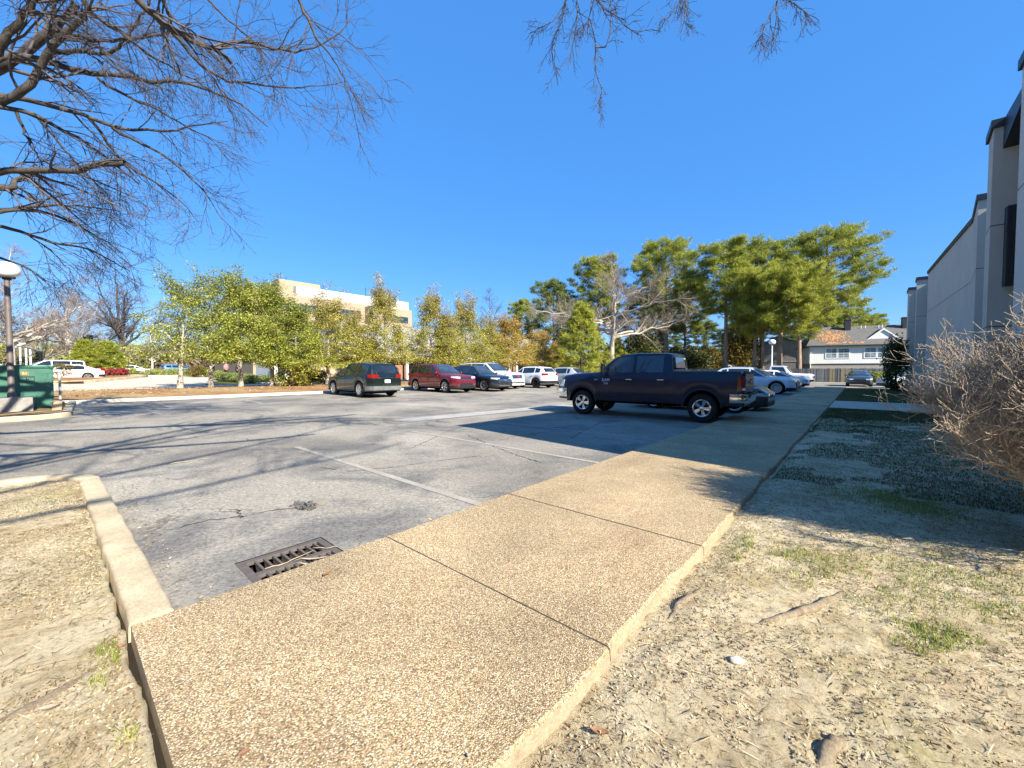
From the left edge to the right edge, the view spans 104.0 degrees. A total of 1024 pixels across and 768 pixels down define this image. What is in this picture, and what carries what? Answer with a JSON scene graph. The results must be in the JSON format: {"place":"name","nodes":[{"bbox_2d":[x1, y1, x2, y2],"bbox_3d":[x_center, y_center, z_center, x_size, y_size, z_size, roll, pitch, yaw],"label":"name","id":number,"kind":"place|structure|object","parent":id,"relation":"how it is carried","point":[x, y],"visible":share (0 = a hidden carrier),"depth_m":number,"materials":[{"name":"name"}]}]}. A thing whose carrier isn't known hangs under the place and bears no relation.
{"place":"outdoors","nodes":[
{"label":"outdoors","id":0,"kind":"place"},
{"bbox_2d":[54,376,407,390],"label":"driveway","id":1,"kind":"structure","parent":0,"point":[159,382],"depth_m":31.64,"materials":[{"name":"concrete"}]},
{"bbox_2d":[53,364,104,377],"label":"street car","id":2,"kind":"object","parent":1,"relation":"on","point":[77,372],"visible":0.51,"depth_m":35.39,"materials":[{"name":"white paint"}]},
{"bbox_2d":[54,382,411,400],"bbox_3d":[-3.999,-0.184,39.326,10.700,0.157,60.000,2,3,41],"label":"mulch bed","id":3,"kind":"object","parent":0,"point":[142,393],"visible":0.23,"depth_m":20.58,"materials":[{"name":"brown wood"}]},
{"bbox_2d":[96,261,264,387],"bbox_3d":[-19.532,-3.408,24.113,8.276,7.681,7.085,-1,2,-34],"label":"leafy tree","id":4,"kind":"object","parent":3,"relation":"on","point":[178,295],"visible":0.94,"depth_m":24.27,"materials":[{"name":"green plant"}]},
{"bbox_2d":[139,260,256,386],"bbox_3d":[-20.291,-3.712,25.480,6.377,8.217,7.448,0,2,8],"label":"leafy tree","id":5,"kind":"object","parent":3,"relation":"on","point":[211,290],"visible":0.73,"depth_m":25.20,"materials":[{"name":"green plant"}]},
{"bbox_2d":[172,263,291,386],"bbox_3d":[-18.452,-3.965,26.735,6.566,8.632,6.231,0,2,6],"label":"leafy tree","id":6,"kind":"object","parent":3,"relation":"on","point":[235,303],"visible":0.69,"depth_m":26.37,"materials":[{"name":"green plant"}]},
{"bbox_2d":[198,272,314,385],"bbox_3d":[-17.312,-3.836,28.092,6.690,8.273,7.049,0,2,3],"label":"leafy tree","id":7,"kind":"object","parent":3,"relation":"on","point":[270,297],"visible":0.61,"depth_m":27.25,"materials":[{"name":"green plant"}]},
{"bbox_2d":[272,354,320,385],"bbox_3d":[-15.053,-0.874,27.966,3.085,2.598,3.199,2,3,41],"label":"leafy bush","id":8,"kind":"object","parent":3,"relation":"on","point":[296,377],"visible":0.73,"depth_m":27.55,"materials":[{"name":"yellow plant"}]},
{"bbox_2d":[252,296,346,385],"bbox_3d":[-14.950,-2.979,28.471,6.559,6.474,6.911,-1,2,-18],"label":"leafy tree","id":9,"kind":"object","parent":3,"relation":"on","point":[298,319],"visible":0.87,"depth_m":27.53,"materials":[{"name":"green plant"}]},
{"bbox_2d":[283,282,376,383],"bbox_3d":[-13.985,-3.880,30.973,7.681,8.143,7.532,-1,2,-25],"label":"leafy tree","id":10,"kind":"object","parent":3,"relation":"on","point":[325,321],"visible":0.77,"depth_m":30.89,"materials":[{"name":"green plant"}]},
{"bbox_2d":[314,302,383,369],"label":"leafy tree","id":11,"kind":"object","parent":3,"relation":"on","point":[355,326],"visible":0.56,"depth_m":33.04,"materials":[{"name":"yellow plant"}]},
{"bbox_2d":[354,271,421,364],"bbox_3d":[-11.204,-4.832,35.161,6.148,9.816,6.546,-1,2,-16],"label":"leafy tree","id":12,"kind":"object","parent":3,"relation":"on","point":[380,304],"visible":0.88,"depth_m":34.30,"materials":[{"name":"green plant"}]},
{"bbox_2d":[399,283,467,364],"bbox_3d":[-7.916,-5.062,39.205,6.440,10.012,6.857,-2,2,-38],"label":"leafy tree","id":13,"kind":"object","parent":3,"relation":"on","point":[431,310],"visible":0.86,"depth_m":38.74,"materials":[{"name":"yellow plant"}]},
{"bbox_2d":[418,303,474,366],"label":"leafy tree","id":14,"kind":"object","parent":3,"relation":"on","point":[447,320],"visible":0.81,"depth_m":38.60,"materials":[{"name":"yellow plant"}]},
{"bbox_2d":[428,286,499,363],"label":"leafy tree","id":15,"kind":"object","parent":3,"relation":"on","point":[469,318],"visible":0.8,"depth_m":41.54,"materials":[{"name":"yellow plant"}]},
{"bbox_2d":[463,309,517,366],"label":"leafy tree","id":16,"kind":"object","parent":3,"relation":"on","point":[494,333],"visible":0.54,"depth_m":44.95,"materials":[{"name":"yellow plant"}]},
{"bbox_2d":[483,312,544,369],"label":"leafy tree","id":17,"kind":"object","parent":3,"relation":"on","point":[506,326],"visible":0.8,"depth_m":45.84,"materials":[{"name":"yellow plant"}]},
{"bbox_2d":[513,326,559,367],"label":"leafy tree","id":18,"kind":"object","parent":3,"relation":"on","point":[533,336],"visible":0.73,"depth_m":49.92,"materials":[{"name":"yellow plant"}]},
{"bbox_2d":[545,300,616,372],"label":"cedar tree","id":19,"kind":"object","parent":3,"relation":"on","point":[582,315],"visible":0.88,"depth_m":44.90,"materials":[{"name":"green plant"}]},
{"bbox_2d":[0,383,889,610],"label":"parking lot","id":20,"kind":"structure","parent":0,"point":[256,461],"depth_m":6.68,"materials":[{"name":"grey asphalt"}]},
{"bbox_2d":[0,403,66,416],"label":"cabinet island","id":21,"kind":"structure","parent":20,"relation":"on","point":[34,412],"depth_m":11.86,"materials":[{"name":"beige"}]},
{"bbox_2d":[0,396,33,411],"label":"concrete block","id":22,"kind":"object","parent":21,"relation":"on","point":[16,404],"depth_m":12.13,"materials":[{"name":"white concrete"}]},
{"bbox_2d":[0,261,21,397],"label":"street lamp","id":23,"kind":"object","parent":22,"relation":"on","point":[9,271],"visible":0.98,"depth_m":12.12,"materials":[{"name":"metal"}]},
{"bbox_2d":[0,365,54,408],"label":"utility cabinet","id":24,"kind":"object","parent":21,"relation":"on","point":[36,382],"visible":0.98,"depth_m":12.96,"materials":[{"name":"green metal"}]},
{"bbox_2d":[0,401,75,421],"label":"kerb","id":25,"kind":"structure","parent":20,"relation":"on","point":[68,409],"depth_m":11.19,"materials":[{"name":"concrete"}]},
{"bbox_2d":[0,474,112,504],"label":"kerb","id":26,"kind":"structure","parent":20,"relation":"on","point":[93,487],"depth_m":4.86,"materials":[{"name":"concrete"}]},
{"bbox_2d":[0,481,156,767],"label":"dirt island","id":27,"kind":"structure","parent":20,"relation":"on","point":[12,646],"depth_m":2.01,"materials":[{"name":"beige soil"}]},
{"bbox_2d":[0,670,95,721],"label":"tree root","id":28,"kind":"object","parent":27,"relation":"on","point":[42,701],"visible":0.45,"depth_m":1.66,"materials":[{"name":"beige wood"}]},
{"bbox_2d":[5,488,140,750],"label":"grass","id":29,"kind":"structure","parent":27,"relation":"on","point":[116,657],"depth_m":1.87,"materials":[{"name":"plant"}]},
{"bbox_2d":[0,480,151,767],"bbox_3d":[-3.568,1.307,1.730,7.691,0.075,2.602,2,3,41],"label":"straw litter","id":30,"kind":"object","parent":27,"relation":"on","point":[74,744],"visible":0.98,"depth_m":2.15,"materials":[{"name":"beige plant"}]},
{"bbox_2d":[86,499,135,553],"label":"kerb","id":31,"kind":"structure","parent":20,"relation":"on","point":[109,523],"depth_m":3.51,"materials":[{"name":"concrete"}]},
{"bbox_2d":[102,541,173,642],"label":"kerb","id":32,"kind":"structure","parent":20,"relation":"on","point":[140,594],"depth_m":2.50,"materials":[{"name":"concrete"}]},
{"bbox_2d":[109,582,166,767],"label":"island soil","id":33,"kind":"structure","parent":20,"relation":"on","point":[135,672],"depth_m":1.81,"materials":[{"name":"brown soil"}]},
{"bbox_2d":[0,0,412,316],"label":"bare tree","id":34,"kind":"object","parent":33,"relation":"on","point":[56,32],"visible":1,"depth_m":7.54,"materials":[{"name":"brown plant"}]},
{"bbox_2d":[235,537,342,579],"bbox_3d":[-1.655,1.600,3.064,0.610,0.497,0.660,2,3,41],"label":"drain pit","id":35,"kind":"object","parent":20,"relation":"in","point":[254,568],"visible":0.15,"depth_m":3.27,"materials":[{"name":"black metal"}]},
{"bbox_2d":[235,538,342,582],"bbox_3d":[-1.655,1.365,3.056,0.582,0.027,0.632,2,3,41],"label":"drain grate","id":36,"kind":"object","parent":35,"relation":"in","point":[250,573],"visible":0.66,"depth_m":3.10,"materials":[{"name":"metal"}]},
{"bbox_2d":[328,362,401,396],"bbox_3d":[-7.986,-0.323,21.427,4.911,1.860,2.198,2,3,41],"label":"parked car","id":37,"kind":"object","parent":20,"relation":"on","point":[360,379],"visible":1,"depth_m":20.06,"materials":[{"name":"green paint"}]},
{"bbox_2d":[408,363,475,392],"bbox_3d":[-4.553,-0.425,25.597,4.969,1.786,2.215,2,3,41],"label":"parked car","id":38,"kind":"object","parent":20,"relation":"on","point":[445,378],"visible":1,"depth_m":24.75,"materials":[{"name":"red paint"}]},
{"bbox_2d":[152,384,784,504],"bbox_3d":[2.394,0.626,22.392,19.820,0.148,42.860,2,3,41],"label":"stall line","id":39,"kind":"object","parent":20,"relation":"on","point":[464,499],"visible":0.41,"depth_m":6.74,"materials":[{"name":"paint"}]},
{"bbox_2d":[453,365,511,390],"bbox_3d":[-2.315,-0.440,27.494,5.031,1.698,2.213,2,3,41],"label":"parked car","id":40,"kind":"object","parent":20,"relation":"on","point":[486,378],"visible":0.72,"depth_m":26.21,"materials":[{"name":"paint"}]},
{"bbox_2d":[392,404,572,421],"bbox_3d":[-0.442,0.967,14.025,8.011,0.007,0.796,-2,3,-43],"label":"pavement patch","id":41,"kind":"object","parent":20,"relation":"on","point":[473,413],"visible":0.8,"depth_m":13.38,"materials":[{"name":"grey asphalt"}]},
{"bbox_2d":[460,362,524,388],"bbox_3d":[-1.707,-0.689,30.672,5.761,1.957,2.334,2,3,41],"label":"parked car","id":42,"kind":"object","parent":20,"relation":"on","point":[518,379],"visible":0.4,"depth_m":29.41,"materials":[{"name":"white paint"}]},
{"bbox_2d":[517,366,557,387],"bbox_3d":[1.360,-0.591,31.983,4.621,1.697,2.137,2,3,41],"label":"parked car","id":43,"kind":"object","parent":20,"relation":"on","point":[537,376],"visible":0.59,"depth_m":30.57,"materials":[{"name":"white paint"}]},
{"bbox_2d":[540,367,584,385],"bbox_3d":[4.136,-0.634,34.337,4.721,1.638,2.110,2,3,41],"label":"parked car","id":44,"kind":"object","parent":20,"relation":"on","point":[561,372],"visible":0.22,"depth_m":33.16,"materials":[{"name":"silver metal"}]},
{"bbox_2d":[557,353,756,422],"bbox_3d":[4.397,0.014,12.897,5.878,2.013,2.406,1,2,37],"label":"pickup truck","id":45,"kind":"object","parent":20,"relation":"on","point":[669,379],"visible":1,"depth_m":11.87,"materials":[{"name":"blue paint"}]},
{"bbox_2d":[647,385,774,412],"bbox_3d":[7.025,0.215,15.251,4.921,1.454,2.084,2,3,41],"label":"parked car","id":46,"kind":"object","parent":20,"relation":"on","point":[765,396],"visible":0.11,"depth_m":13.32,"materials":[{"name":"black paint"}]},
{"bbox_2d":[718,367,798,393],"bbox_3d":[15.617,-0.277,26.058,4.974,1.716,2.160,2,3,41],"label":"parked car","id":47,"kind":"object","parent":20,"relation":"on","point":[768,381],"visible":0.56,"depth_m":24.64,"materials":[{"name":"silver paint"}]},
{"bbox_2d":[769,366,814,386],"bbox_3d":[25.025,-0.754,37.349,5.222,1.918,2.262,2,3,41],"label":"pickup truck","id":48,"kind":"object","parent":20,"relation":"on","point":[787,370],"visible":0.29,"depth_m":36.05,"materials":[{"name":"white paint"}]},
{"bbox_2d":[845,370,873,386],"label":"parked car","id":49,"kind":"object","parent":20,"relation":"on","point":[861,377],"visible":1,"depth_m":36.35,"materials":[{"name":"blue metal"}]},
{"bbox_2d":[131,387,845,767],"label":"walkway","id":50,"kind":"structure","parent":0,"point":[563,583],"depth_m":2.14,"materials":[{"name":"concrete"}]},
{"bbox_2d":[0,0,1023,370],"label":"sky","id":51,"kind":"structure","parent":0,"point":[882,115],"materials":[{"name":"blue"}]},
{"bbox_2d":[141,371,943,413],"bbox_3d":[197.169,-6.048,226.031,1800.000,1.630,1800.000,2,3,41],"label":"ground","id":52,"kind":"structure","parent":0,"point":[221,382],"depth_m":36.09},
{"bbox_2d":[1,310,84,359],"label":"bare tree","id":53,"kind":"object","parent":52,"relation":"on","point":[45,349],"visible":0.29,"depth_m":84.45,"materials":[{"name":"brown plant"}]},
{"bbox_2d":[0,241,108,364],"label":"bare tree","id":54,"kind":"object","parent":52,"relation":"on","point":[47,327],"visible":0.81,"depth_m":47.02,"materials":[{"name":"brown plant"}]},
{"bbox_2d":[0,272,129,356],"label":"bare tree","id":55,"kind":"object","parent":52,"relation":"on","point":[68,343],"visible":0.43,"depth_m":60.88,"materials":[{"name":"brown plant"}]},
{"bbox_2d":[0,332,165,368],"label":"distant woods","id":56,"kind":"object","parent":52,"relation":"on","point":[53,358],"visible":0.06,"depth_m":103.43,"materials":[{"name":"plant"}]},
{"bbox_2d":[62,337,104,368],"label":"bush","id":57,"kind":"object","parent":52,"relation":"on","point":[83,350],"visible":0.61,"depth_m":46.37,"materials":[{"name":"green plant"}]},
{"bbox_2d":[53,375,147,383],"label":"kerb","id":58,"kind":"structure","parent":52,"relation":"on","point":[105,379],"depth_m":33.08,"materials":[{"name":"concrete"}]},
{"bbox_2d":[0,334,214,372],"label":"distant woods","id":59,"kind":"object","parent":52,"relation":"on","point":[159,363],"visible":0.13,"depth_m":107.95,"materials":[{"name":"plant"}]},
{"bbox_2d":[87,339,137,374],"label":"bush","id":60,"kind":"object","parent":52,"relation":"on","point":[102,348],"visible":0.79,"depth_m":47.39,"materials":[{"name":"green plant"}]},
{"bbox_2d":[61,242,187,364],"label":"bare tree","id":61,"kind":"object","parent":52,"relation":"on","point":[117,326],"visible":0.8,"depth_m":59.36,"materials":[{"name":"grey plant"}]},
{"bbox_2d":[118,322,177,368],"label":"bare tree","id":62,"kind":"object","parent":52,"relation":"on","point":[152,360],"visible":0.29,"depth_m":91.31,"materials":[{"name":"white plant"}]},
{"bbox_2d":[143,284,212,374],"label":"tree","id":63,"kind":"object","parent":52,"relation":"on","point":[173,328],"visible":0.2,"depth_m":73.34,"materials":[{"name":"green plant"}]},
{"bbox_2d":[138,368,222,376],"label":"clipped hedge","id":64,"kind":"object","parent":52,"relation":"on","point":[164,371],"visible":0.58,"depth_m":47.64,"materials":[{"name":"green plant"}]},
{"bbox_2d":[62,388,430,403],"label":"kerb","id":65,"kind":"structure","parent":52,"relation":"on","point":[179,397],"depth_m":18.42,"materials":[{"name":"concrete"}]},
{"bbox_2d":[213,272,411,373],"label":"office block","id":66,"kind":"structure","parent":52,"relation":"on","point":[359,302],"depth_m":95.05,"materials":[{"name":"beige concrete"}]},
{"bbox_2d":[256,322,542,380],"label":"building","id":67,"kind":"structure","parent":52,"relation":"on","point":[404,369],"depth_m":47.43,"materials":[{"name":"brown brick"}]},
{"bbox_2d":[506,297,541,338],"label":"pine tree","id":68,"kind":"object","parent":52,"relation":"on","point":[520,310],"visible":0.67,"depth_m":82.34,"materials":[{"name":"green plant"}]},
{"bbox_2d":[527,275,576,354],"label":"pine tree","id":69,"kind":"object","parent":52,"relation":"on","point":[558,288],"visible":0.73,"depth_m":72.17,"materials":[{"name":"green plant"}]},
{"bbox_2d":[566,252,628,367],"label":"pine tree","id":70,"kind":"object","parent":52,"relation":"on","point":[593,269],"visible":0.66,"depth_m":70.24,"materials":[{"name":"green plant"}]},
{"bbox_2d":[597,337,628,368],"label":"cedar tree","id":71,"kind":"object","parent":52,"relation":"on","point":[619,349],"visible":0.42,"depth_m":61.20,"materials":[{"name":"green plant"}]},
{"bbox_2d":[525,247,704,359],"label":"bare tree","id":72,"kind":"object","parent":52,"relation":"on","point":[612,330],"visible":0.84,"depth_m":56.81,"materials":[{"name":"grey plant"}]},
{"bbox_2d":[620,326,668,355],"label":"evergreen tree","id":73,"kind":"object","parent":52,"relation":"on","point":[641,347],"visible":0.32,"depth_m":60.79,"materials":[{"name":"green plant"}]},
{"bbox_2d":[611,290,678,346],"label":"pine tree","id":74,"kind":"object","parent":52,"relation":"on","point":[640,319],"visible":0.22,"depth_m":79.16,"materials":[{"name":"green plant"}]},
{"bbox_2d":[623,235,706,352],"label":"pine tree","id":75,"kind":"object","parent":52,"relation":"on","point":[648,266],"visible":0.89,"depth_m":65.81,"materials":[{"name":"green plant"}]},
{"bbox_2d":[523,0,820,127],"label":"bare tree","id":76,"kind":"object","parent":52,"relation":"on","point":[611,13],"visible":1,"depth_m":4.97,"materials":[{"name":"brown plant"}]},
{"bbox_2d":[655,276,716,356],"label":"pine tree","id":77,"kind":"object","parent":52,"relation":"on","point":[684,328],"visible":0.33,"depth_m":79.87,"materials":[{"name":"green plant"}]},
{"bbox_2d":[676,341,719,368],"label":"evergreen tree","id":78,"kind":"object","parent":52,"relation":"on","point":[701,357],"visible":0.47,"depth_m":81.61,"materials":[{"name":"green plant"}]},
{"bbox_2d":[683,319,723,352],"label":"pine tree","id":79,"kind":"object","parent":52,"relation":"on","point":[709,324],"visible":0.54,"depth_m":93.98,"materials":[{"name":"green plant"}]},
{"bbox_2d":[685,233,769,367],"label":"pine tree","id":80,"kind":"object","parent":52,"relation":"on","point":[733,257],"visible":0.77,"depth_m":59.24,"materials":[{"name":"green plant"}]},
{"bbox_2d":[717,327,760,368],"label":"evergreen tree","id":81,"kind":"object","parent":52,"relation":"on","point":[738,357],"visible":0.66,"depth_m":64.78,"materials":[{"name":"green plant"}]},
{"bbox_2d":[716,264,788,367],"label":"pine tree","id":82,"kind":"object","parent":52,"relation":"on","point":[743,281],"visible":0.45,"depth_m":56.13,"materials":[{"name":"green plant"}]},
{"bbox_2d":[736,267,789,369],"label":"pine tree","id":83,"kind":"object","parent":52,"relation":"on","point":[746,316],"visible":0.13,"depth_m":55.65,"materials":[{"name":"green plant"}]},
{"bbox_2d":[732,233,803,368],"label":"pine tree","id":84,"kind":"object","parent":52,"relation":"on","point":[759,244],"visible":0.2,"depth_m":65.59,"materials":[{"name":"green plant"}]},
{"bbox_2d":[736,254,827,365],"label":"pine tree","id":85,"kind":"object","parent":52,"relation":"on","point":[773,271],"visible":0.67,"depth_m":51.42,"materials":[{"name":"green plant"}]},
{"bbox_2d":[688,368,886,381],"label":"wooden fence","id":86,"kind":"object","parent":52,"relation":"on","point":[821,377],"visible":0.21,"depth_m":48.73,"materials":[{"name":"brown wood"}]},
{"bbox_2d":[754,258,860,372],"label":"pine tree","id":87,"kind":"object","parent":52,"relation":"on","point":[805,313],"visible":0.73,"depth_m":49.72,"materials":[{"name":"green plant"}]},
{"bbox_2d":[772,219,897,326],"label":"pine tree","id":88,"kind":"object","parent":52,"relation":"on","point":[843,241],"visible":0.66,"depth_m":56.91,"materials":[{"name":"green plant"}]},
{"bbox_2d":[796,317,906,380],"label":"townhouse","id":89,"kind":"structure","parent":52,"relation":"on","point":[816,353],"depth_m":53.24,"materials":[{"name":"wood"}]},
{"bbox_2d":[811,327,864,343],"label":"pine straw","id":90,"kind":"object","parent":89,"relation":"on","point":[833,337],"visible":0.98,"depth_m":54.63,"materials":[{"name":"orange plant"}]},
{"bbox_2d":[823,307,882,326],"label":"pine tree","id":91,"kind":"object","parent":52,"relation":"on","point":[860,319],"visible":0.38,"depth_m":89.86,"materials":[{"name":"green plant"}]},
{"bbox_2d":[905,51,1023,392],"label":"office building","id":92,"kind":"structure","parent":52,"relation":"on","point":[975,272],"depth_m":9.68,"materials":[{"name":"paint"}]},
{"bbox_2d":[516,412,1023,767],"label":"dirt ground","id":93,"kind":"structure","parent":0,"point":[812,689],"depth_m":2.00,"materials":[{"name":"beige soil"}]},
{"bbox_2d":[668,589,702,619],"bbox_3d":[1.032,1.321,2.408,0.490,0.069,0.053,-2,3,-42],"label":"tree root","id":94,"kind":"object","parent":93,"relation":"on","point":[686,598],"visible":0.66,"depth_m":2.38,"materials":[{"name":"brown wood"}]},
{"bbox_2d":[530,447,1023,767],"bbox_3d":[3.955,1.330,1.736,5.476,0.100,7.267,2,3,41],"label":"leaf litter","id":95,"kind":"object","parent":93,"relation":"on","point":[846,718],"visible":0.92,"depth_m":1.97,"materials":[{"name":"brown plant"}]},
{"bbox_2d":[758,591,843,622],"bbox_3d":[1.760,1.311,2.353,0.912,0.071,0.085,-1,2,-25],"label":"tree root","id":96,"kind":"object","parent":93,"relation":"on","point":[818,605],"visible":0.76,"depth_m":2.29,"materials":[{"name":"brown wood"}]},
{"bbox_2d":[816,733,846,766],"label":"tree root","id":97,"kind":"object","parent":93,"relation":"on","point":[830,747],"visible":0.95,"depth_m":1.44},
{"bbox_2d":[807,408,945,434],"bbox_3d":[10.241,1.075,10.470,3.470,0.124,8.180,2,3,41],"label":"lawn edge","id":98,"kind":"object","parent":93,"relation":"on","point":[856,420],"visible":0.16,"depth_m":11.09,"materials":[{"name":"green plant"}]},
{"bbox_2d":[866,291,1023,488],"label":"bare shrub","id":99,"kind":"object","parent":93,"relation":"on","point":[988,402],"visible":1,"depth_m":3.11,"materials":[{"name":"beige plant"}]},
{"bbox_2d":[751,336,801,368],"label":"grey house","id":100,"kind":"structure","parent":0,"point":[789,354],"depth_m":65.74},
{"bbox_2d":[703,479,1023,671],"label":"grass","id":101,"kind":"structure","parent":0,"point":[925,511],"depth_m":2.68,"materials":[{"name":"green plant"}]},
{"bbox_2d":[824,388,950,422],"bbox_3d":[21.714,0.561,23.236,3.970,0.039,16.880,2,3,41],"label":"lawn","id":102,"kind":"structure","parent":0,"point":[871,398],"depth_m":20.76,"materials":[{"name":"green plant"}]},
{"bbox_2d":[876,332,912,390],"bbox_3d":[25.496,-1.276,26.601,1.977,4.348,1.532,-1,2,-29],"label":"evergreen shrub","id":103,"kind":"object","parent":102,"relation":"on","point":[893,367],"visible":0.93,"depth_m":26.44,"materials":[{"name":"green plant"}]},
{"bbox_2d":[829,401,951,411],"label":"entry path","id":104,"kind":"structure","parent":0,"point":[860,405],"depth_m":15.57,"materials":[{"name":"concrete"}]},
{"bbox_2d":[772,412,1023,514],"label":"grass","id":105,"kind":"structure","parent":0,"point":[917,444],"depth_m":5.93,"materials":[{"name":"green plant"}]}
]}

